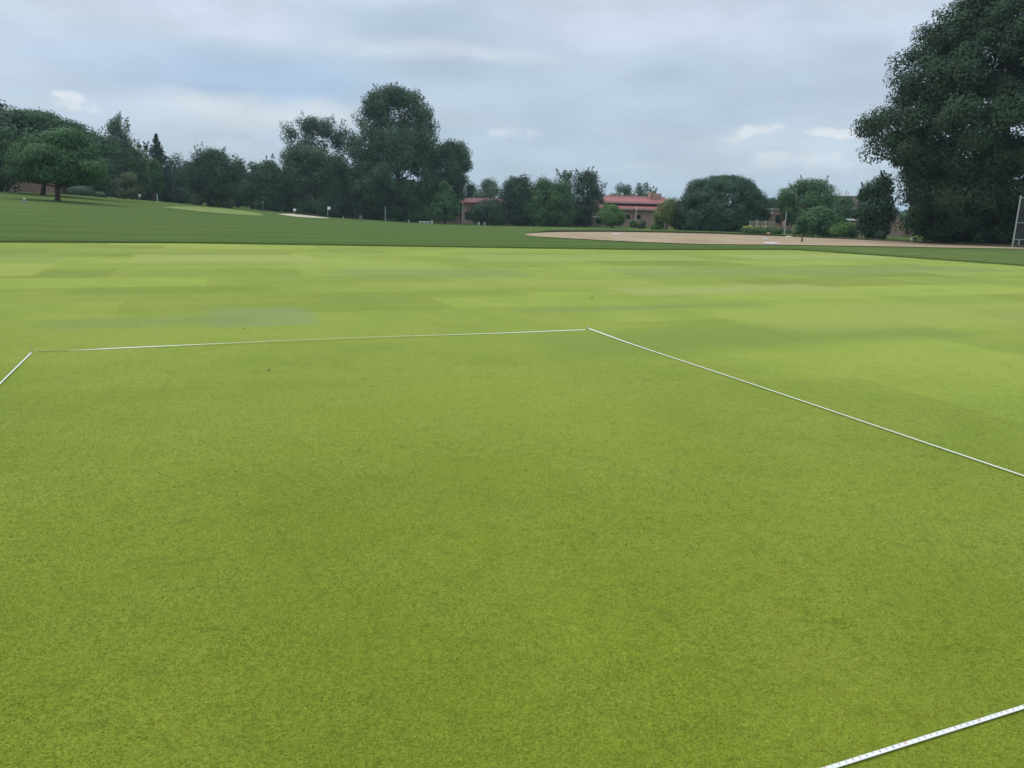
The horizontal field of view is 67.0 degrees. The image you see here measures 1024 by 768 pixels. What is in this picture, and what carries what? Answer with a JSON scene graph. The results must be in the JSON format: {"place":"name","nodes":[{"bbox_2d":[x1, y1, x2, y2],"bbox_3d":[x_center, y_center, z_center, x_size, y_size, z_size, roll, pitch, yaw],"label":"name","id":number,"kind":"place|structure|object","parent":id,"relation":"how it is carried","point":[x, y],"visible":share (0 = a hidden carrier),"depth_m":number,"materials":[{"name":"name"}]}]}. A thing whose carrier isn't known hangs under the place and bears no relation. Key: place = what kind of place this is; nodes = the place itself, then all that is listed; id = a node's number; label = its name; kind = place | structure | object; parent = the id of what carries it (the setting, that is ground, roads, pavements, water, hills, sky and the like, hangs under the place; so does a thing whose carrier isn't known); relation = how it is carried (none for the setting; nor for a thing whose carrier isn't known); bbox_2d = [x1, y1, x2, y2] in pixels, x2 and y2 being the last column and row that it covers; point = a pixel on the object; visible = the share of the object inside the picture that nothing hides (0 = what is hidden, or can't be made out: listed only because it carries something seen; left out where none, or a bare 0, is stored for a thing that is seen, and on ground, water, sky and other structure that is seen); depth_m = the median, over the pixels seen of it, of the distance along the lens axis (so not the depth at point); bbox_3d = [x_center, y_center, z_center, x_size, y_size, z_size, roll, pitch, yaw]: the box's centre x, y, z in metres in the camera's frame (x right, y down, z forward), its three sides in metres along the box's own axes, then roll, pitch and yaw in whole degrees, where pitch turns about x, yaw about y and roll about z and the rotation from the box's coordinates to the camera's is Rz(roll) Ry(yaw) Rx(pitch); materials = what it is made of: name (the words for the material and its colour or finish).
{"place":"outdoors","nodes":[
{"label":"outdoors","id":0,"kind":"place"},
{"bbox_2d":[0,243,1023,767],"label":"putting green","id":1,"kind":"object","parent":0,"point":[836,311],"visible":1,"depth_m":4.22,"materials":[{"name":"green plant"}]},
{"bbox_2d":[0,352,31,383],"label":"measuring tape","id":2,"kind":"object","parent":1,"relation":"on","point":[15,367],"visible":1,"depth_m":6.85,"materials":[{"name":"white plastic"}]},
{"bbox_2d":[38,329,584,351],"bbox_3d":[-1.862,-0.511,8.706,6.029,0.018,0.028,-4,14,-22],"label":"measuring tape","id":3,"kind":"object","parent":1,"relation":"on","point":[302,339],"visible":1,"depth_m":8.28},
{"bbox_2d":[0,239,1022,265],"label":"rough grass fringe","id":4,"kind":"object","parent":1,"relation":"on","point":[404,245],"visible":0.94,"depth_m":27.54,"materials":[{"name":"green plant"}]},
{"bbox_2d":[589,328,1023,475],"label":"measuring tape","id":5,"kind":"object","parent":1,"relation":"on","point":[817,405],"visible":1,"depth_m":6.11,"materials":[{"name":"white plastic"}]},
{"bbox_2d":[822,704,1023,767],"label":"measuring tape","id":6,"kind":"object","parent":1,"relation":"on","point":[918,739],"visible":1,"depth_m":2.30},
{"bbox_2d":[0,326,1023,767],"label":"short grass","id":7,"kind":"structure","parent":0,"point":[626,650],"depth_m":3.12,"materials":[{"name":"green plant"}]},
{"bbox_2d":[0,191,1023,265],"bbox_3d":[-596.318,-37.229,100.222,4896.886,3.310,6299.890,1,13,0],"label":"fairway grass","id":8,"kind":"structure","parent":0,"point":[36,217],"depth_m":39.01,"materials":[{"name":"green plant"}]},
{"bbox_2d":[0,99,24,191],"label":"shade tree","id":9,"kind":"object","parent":8,"relation":"on","point":[4,184],"visible":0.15,"depth_m":81.20,"materials":[{"name":"green plant"}]},
{"bbox_2d":[3,182,67,194],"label":"brick building","id":10,"kind":"structure","parent":8,"relation":"on","point":[31,187],"depth_m":101.22,"materials":[{"name":"red brick"}]},
{"bbox_2d":[0,125,114,200],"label":"shade tree","id":11,"kind":"object","parent":8,"relation":"on","point":[60,158],"visible":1,"depth_m":61.31,"materials":[{"name":"green plant"}]},
{"bbox_2d":[0,107,121,194],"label":"shade tree","id":12,"kind":"object","parent":8,"relation":"on","point":[26,121],"visible":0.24,"depth_m":74.37,"materials":[{"name":"green plant"}]},
{"bbox_2d":[67,185,96,195],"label":"shrub","id":13,"kind":"object","parent":8,"relation":"on","point":[82,190],"visible":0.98,"depth_m":94.49,"materials":[{"name":"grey plant"}]},
{"bbox_2d":[63,153,111,196],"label":"shade tree","id":14,"kind":"object","parent":8,"relation":"on","point":[95,187],"visible":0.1,"depth_m":103.99,"materials":[{"name":"green plant"}]},
{"bbox_2d":[92,191,106,196],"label":"shrub","id":15,"kind":"object","parent":8,"relation":"on","point":[100,194],"visible":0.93,"depth_m":94.22,"materials":[{"name":"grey plant"}]},
{"bbox_2d":[97,111,136,197],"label":"conical tree","id":16,"kind":"object","parent":8,"relation":"on","point":[119,163],"visible":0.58,"depth_m":101.13,"materials":[{"name":"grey plant"}]},
{"bbox_2d":[113,171,145,199],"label":"shrub","id":17,"kind":"object","parent":8,"relation":"on","point":[134,189],"visible":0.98,"depth_m":96.53,"materials":[{"name":"green plant"}]},
{"bbox_2d":[127,139,149,199],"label":"tree","id":18,"kind":"object","parent":8,"relation":"on","point":[138,162],"visible":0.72,"depth_m":99.98,"materials":[{"name":"green plant"}]},
{"bbox_2d":[143,141,150,198],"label":"tree","id":19,"kind":"object","parent":8,"relation":"on","point":[145,147],"visible":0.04,"depth_m":103.82,"materials":[{"name":"green plant"}]},
{"bbox_2d":[145,158,166,200],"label":"tree","id":20,"kind":"object","parent":8,"relation":"on","point":[155,177],"visible":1,"depth_m":97.59,"materials":[{"name":"green plant"}]},
{"bbox_2d":[141,133,184,202],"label":"spruce tree","id":21,"kind":"object","parent":8,"relation":"on","point":[157,152],"visible":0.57,"depth_m":103.13,"materials":[{"name":"green plant"}]},
{"bbox_2d":[166,151,191,196],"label":"shade tree","id":22,"kind":"object","parent":8,"relation":"on","point":[179,173],"visible":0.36,"depth_m":117.47,"materials":[{"name":"green plant"}]},
{"bbox_2d":[167,186,190,203],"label":"shrub","id":23,"kind":"object","parent":8,"relation":"on","point":[186,196],"visible":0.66,"depth_m":105.21,"materials":[{"name":"green plant"}]},
{"bbox_2d":[177,158,194,202],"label":"shade tree","id":24,"kind":"object","parent":8,"relation":"on","point":[187,163],"visible":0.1,"depth_m":122.90,"materials":[{"name":"green plant"}]},
{"bbox_2d":[187,194,204,204],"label":"shrub","id":25,"kind":"object","parent":8,"relation":"on","point":[195,201],"visible":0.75,"depth_m":104.70,"materials":[{"name":"green plant"}]},
{"bbox_2d":[181,141,245,206],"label":"round tree","id":26,"kind":"object","parent":8,"relation":"on","point":[209,180],"visible":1,"depth_m":97.99,"materials":[{"name":"green plant"}]},
{"bbox_2d":[165,206,263,215],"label":"putting green","id":27,"kind":"object","parent":8,"relation":"on","point":[220,210],"visible":1,"depth_m":76.49,"materials":[{"name":"green plant"}]},
{"bbox_2d":[211,198,221,206],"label":"shrub","id":28,"kind":"object","parent":8,"relation":"on","point":[217,204],"visible":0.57,"depth_m":103.93,"materials":[{"name":"green plant"}]},
{"bbox_2d":[220,198,236,207],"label":"shrub","id":29,"kind":"object","parent":8,"relation":"on","point":[229,204],"visible":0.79,"depth_m":104.40,"materials":[{"name":"green plant"}]},
{"bbox_2d":[227,153,249,206],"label":"shade tree","id":30,"kind":"object","parent":8,"relation":"on","point":[238,199],"visible":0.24,"depth_m":119.58,"materials":[{"name":"green plant"}]},
{"bbox_2d":[235,161,262,208],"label":"shade tree","id":31,"kind":"object","parent":8,"relation":"on","point":[250,190],"visible":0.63,"depth_m":114.60,"materials":[{"name":"green plant"}]},
{"bbox_2d":[249,153,287,210],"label":"shade tree","id":32,"kind":"object","parent":8,"relation":"on","point":[268,173],"visible":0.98,"depth_m":111.76,"materials":[{"name":"green plant"}]},
{"bbox_2d":[251,195,286,211],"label":"shrub","id":33,"kind":"object","parent":8,"relation":"on","point":[273,207],"visible":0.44,"depth_m":112.96,"materials":[{"name":"green plant"}]},
{"bbox_2d":[279,214,326,217],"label":"sand bunker","id":34,"kind":"object","parent":8,"relation":"in","point":[298,215],"visible":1,"depth_m":95.86},
{"bbox_2d":[281,212,327,217],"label":"bunker bank","id":35,"kind":"structure","parent":8,"relation":"on","point":[303,214],"depth_m":105.43,"materials":[{"name":"beige sand"}]},
{"bbox_2d":[277,111,351,200],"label":"tall tree","id":36,"kind":"object","parent":8,"relation":"on","point":[311,125],"visible":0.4,"depth_m":126.44,"materials":[{"name":"green plant"}]},
{"bbox_2d":[277,142,352,215],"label":"shade tree","id":37,"kind":"object","parent":8,"relation":"on","point":[298,157],"visible":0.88,"depth_m":115.04,"materials":[{"name":"green plant"}]},
{"bbox_2d":[324,194,350,217],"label":"shrub","id":38,"kind":"object","parent":8,"relation":"on","point":[338,208],"visible":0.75,"depth_m":115.29,"materials":[{"name":"green plant"}]},
{"bbox_2d":[343,194,376,219],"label":"shrub","id":39,"kind":"object","parent":8,"relation":"on","point":[356,211],"visible":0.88,"depth_m":115.39,"materials":[{"name":"green plant"}]},
{"bbox_2d":[337,81,446,221],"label":"tall tree","id":40,"kind":"object","parent":8,"relation":"on","point":[414,152],"visible":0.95,"depth_m":114.18,"materials":[{"name":"green plant"}]},
{"bbox_2d":[404,203,432,221],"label":"shrub","id":41,"kind":"object","parent":8,"relation":"on","point":[417,216],"visible":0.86,"depth_m":115.68,"materials":[{"name":"green plant"}]},
{"bbox_2d":[426,181,462,223],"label":"young tree","id":42,"kind":"object","parent":8,"relation":"on","point":[442,203],"visible":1,"depth_m":109.54,"materials":[{"name":"green plant"}]},
{"bbox_2d":[422,137,473,212],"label":"shade tree","id":43,"kind":"object","parent":8,"relation":"on","point":[453,154],"visible":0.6,"depth_m":119.59,"materials":[{"name":"green plant"}]},
{"bbox_2d":[433,198,506,223],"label":"red roof wing","id":44,"kind":"structure","parent":8,"relation":"on","point":[466,202],"depth_m":121.44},
{"bbox_2d":[463,180,478,197],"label":"shade tree","id":45,"kind":"object","parent":8,"relation":"on","point":[471,190],"visible":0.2,"depth_m":141.23,"materials":[{"name":"green plant"}]},
{"bbox_2d":[472,176,500,197],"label":"shade tree","id":46,"kind":"object","parent":8,"relation":"on","point":[489,188],"visible":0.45,"depth_m":143.97,"materials":[{"name":"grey plant"}]},
{"bbox_2d":[465,197,510,225],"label":"shade tree","id":47,"kind":"object","parent":8,"relation":"on","point":[491,211],"visible":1,"depth_m":110.50,"materials":[{"name":"green plant"}]},
{"bbox_2d":[103,171,908,222],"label":"wood","id":48,"kind":"object","parent":8,"relation":"on","point":[902,213],"visible":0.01,"depth_m":142.38,"materials":[{"name":"green plant"}]},
{"bbox_2d":[497,173,536,225],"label":"shade tree","id":49,"kind":"object","parent":8,"relation":"on","point":[514,196],"visible":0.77,"depth_m":112.34,"materials":[{"name":"green plant"}]},
{"bbox_2d":[518,173,559,226],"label":"shade tree","id":50,"kind":"object","parent":8,"relation":"on","point":[537,197],"visible":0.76,"depth_m":111.61,"materials":[{"name":"green plant"}]},
{"bbox_2d":[548,169,573,194],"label":"thin tree","id":51,"kind":"object","parent":8,"relation":"on","point":[567,176],"visible":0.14,"depth_m":117.33,"materials":[{"name":"green plant"}]},
{"bbox_2d":[545,180,580,226],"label":"shade tree","id":52,"kind":"object","parent":8,"relation":"on","point":[562,200],"visible":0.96,"depth_m":110.80,"materials":[{"name":"green plant"}]},
{"bbox_2d":[569,165,606,226],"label":"open tree","id":53,"kind":"object","parent":8,"relation":"on","point":[594,196],"visible":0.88,"depth_m":112.81,"materials":[{"name":"green plant"}]},
{"bbox_2d":[597,203,627,227],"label":"tree","id":54,"kind":"object","parent":8,"relation":"on","point":[609,215],"visible":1,"depth_m":104.57,"materials":[{"name":"green plant"}]},
{"bbox_2d":[554,192,677,226],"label":"red roof building","id":55,"kind":"structure","parent":8,"relation":"on","point":[644,205],"depth_m":117.85,"materials":[{"name":"pink brick"}]},
{"bbox_2d":[608,183,634,196],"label":"shade tree","id":56,"kind":"object","parent":8,"relation":"on","point":[626,188],"visible":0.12,"depth_m":159.71,"materials":[{"name":"green plant"}]},
{"bbox_2d":[629,219,637,227],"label":"shrub","id":57,"kind":"object","parent":8,"relation":"on","point":[632,223],"visible":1,"depth_m":107.36,"materials":[{"name":"green plant"}]},
{"bbox_2d":[636,220,646,228],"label":"shrub","id":58,"kind":"object","parent":8,"relation":"on","point":[641,224],"visible":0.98,"depth_m":107.41,"materials":[{"name":"green plant"}]},
{"bbox_2d":[634,182,656,195],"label":"shade tree","id":59,"kind":"object","parent":8,"relation":"on","point":[639,187],"visible":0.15,"depth_m":162.06,"materials":[{"name":"green plant"}]},
{"bbox_2d":[651,221,663,229],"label":"shrub","id":60,"kind":"object","parent":8,"relation":"on","point":[656,225],"visible":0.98,"depth_m":101.41,"materials":[{"name":"green plant"}]},
{"bbox_2d":[651,196,679,229],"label":"tree","id":61,"kind":"object","parent":8,"relation":"on","point":[667,207],"visible":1,"depth_m":100.68,"materials":[{"name":"green plant"}]},
{"bbox_2d":[669,173,772,231],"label":"dome tree","id":62,"kind":"object","parent":8,"relation":"on","point":[703,205],"visible":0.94,"depth_m":98.91,"materials":[{"name":"green plant"}]},
{"bbox_2d":[749,220,775,228],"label":"trellis fence","id":63,"kind":"object","parent":8,"relation":"on","point":[757,223],"visible":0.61,"depth_m":93.83,"materials":[{"name":"grey wood"}]},
{"bbox_2d":[740,227,791,233],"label":"shrub","id":64,"kind":"object","parent":8,"relation":"on","point":[765,230],"visible":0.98,"depth_m":90.61,"materials":[{"name":"green plant"}]},
{"bbox_2d":[746,208,792,230],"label":"brick building","id":65,"kind":"structure","parent":8,"relation":"on","point":[775,214],"depth_m":105.45,"materials":[{"name":"brown brick"}]},
{"bbox_2d":[775,215,780,222],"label":"window","id":66,"kind":"structure","parent":65,"relation":"in","point":[777,216],"depth_m":105.39,"materials":[{"name":"black glass"}]},
{"bbox_2d":[764,198,777,208],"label":"shade tree","id":67,"kind":"object","parent":8,"relation":"on","point":[769,204],"visible":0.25,"depth_m":145.00,"materials":[{"name":"green plant"}]},
{"bbox_2d":[769,175,841,226],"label":"shade tree","id":68,"kind":"object","parent":8,"relation":"on","point":[789,202],"visible":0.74,"depth_m":96.69,"materials":[{"name":"green plant"}]},
{"bbox_2d":[793,206,844,236],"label":"shrub","id":69,"kind":"object","parent":8,"relation":"on","point":[818,220],"visible":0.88,"depth_m":80.84,"materials":[{"name":"green plant"}]},
{"bbox_2d":[793,194,858,228],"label":"brown roof building","id":70,"kind":"structure","parent":8,"relation":"on","point":[853,197],"depth_m":109.01,"materials":[{"name":"brick"}]},
{"bbox_2d":[828,196,856,222],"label":"shade tree","id":71,"kind":"object","parent":8,"relation":"on","point":[843,205],"visible":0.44,"depth_m":86.72,"materials":[{"name":"green plant"}]},
{"bbox_2d":[828,221,859,237],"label":"shrub","id":72,"kind":"object","parent":8,"relation":"on","point":[844,229],"visible":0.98,"depth_m":77.77,"materials":[{"name":"green plant"}]},
{"bbox_2d":[847,170,899,238],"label":"juniper tree","id":73,"kind":"object","parent":8,"relation":"on","point":[876,200],"visible":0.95,"depth_m":73.99,"materials":[{"name":"green plant"}]},
{"bbox_2d":[845,215,912,236],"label":"brick building","id":74,"kind":"structure","parent":8,"relation":"on","point":[893,233],"depth_m":82.32,"materials":[{"name":"brown brick"}]},
{"bbox_2d":[874,230,886,238],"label":"shrub","id":75,"kind":"object","parent":8,"relation":"on","point":[881,235],"visible":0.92,"depth_m":69.34,"materials":[{"name":"green plant"}]},
{"bbox_2d":[849,0,1023,243],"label":"maple","id":76,"kind":"object","parent":8,"relation":"on","point":[952,93],"visible":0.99,"depth_m":54.21,"materials":[{"name":"green plant"}]},
{"bbox_2d":[904,206,979,241],"bbox_3d":[36.056,-13.551,64.252,6.339,4.266,5.973,6,14,19],"label":"shade tree","id":77,"kind":"object","parent":8,"relation":"on","point":[963,238],"visible":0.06,"depth_m":63.72,"materials":[{"name":"green plant"}]},
{"bbox_2d":[0,0,1023,210],"label":"sky","id":78,"kind":"structure","parent":0,"point":[666,95],"materials":[{"name":"grey"}]},
{"bbox_2d":[525,232,1023,248],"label":"infield dirt","id":79,"kind":"structure","parent":0,"point":[692,238],"depth_m":49.21,"materials":[{"name":"beige sand"}]},
{"bbox_2d":[528,230,1023,247],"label":"grass bank","id":80,"kind":"structure","parent":0,"point":[1000,245],"depth_m":67.82,"materials":[{"name":"green plant"}]},
{"bbox_2d":[1012,195,1023,246],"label":"backstop fence","id":81,"kind":"object","parent":80,"relation":"on","point":[1015,229],"visible":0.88,"depth_m":50.55,"materials":[{"name":"metal"}]}
]}

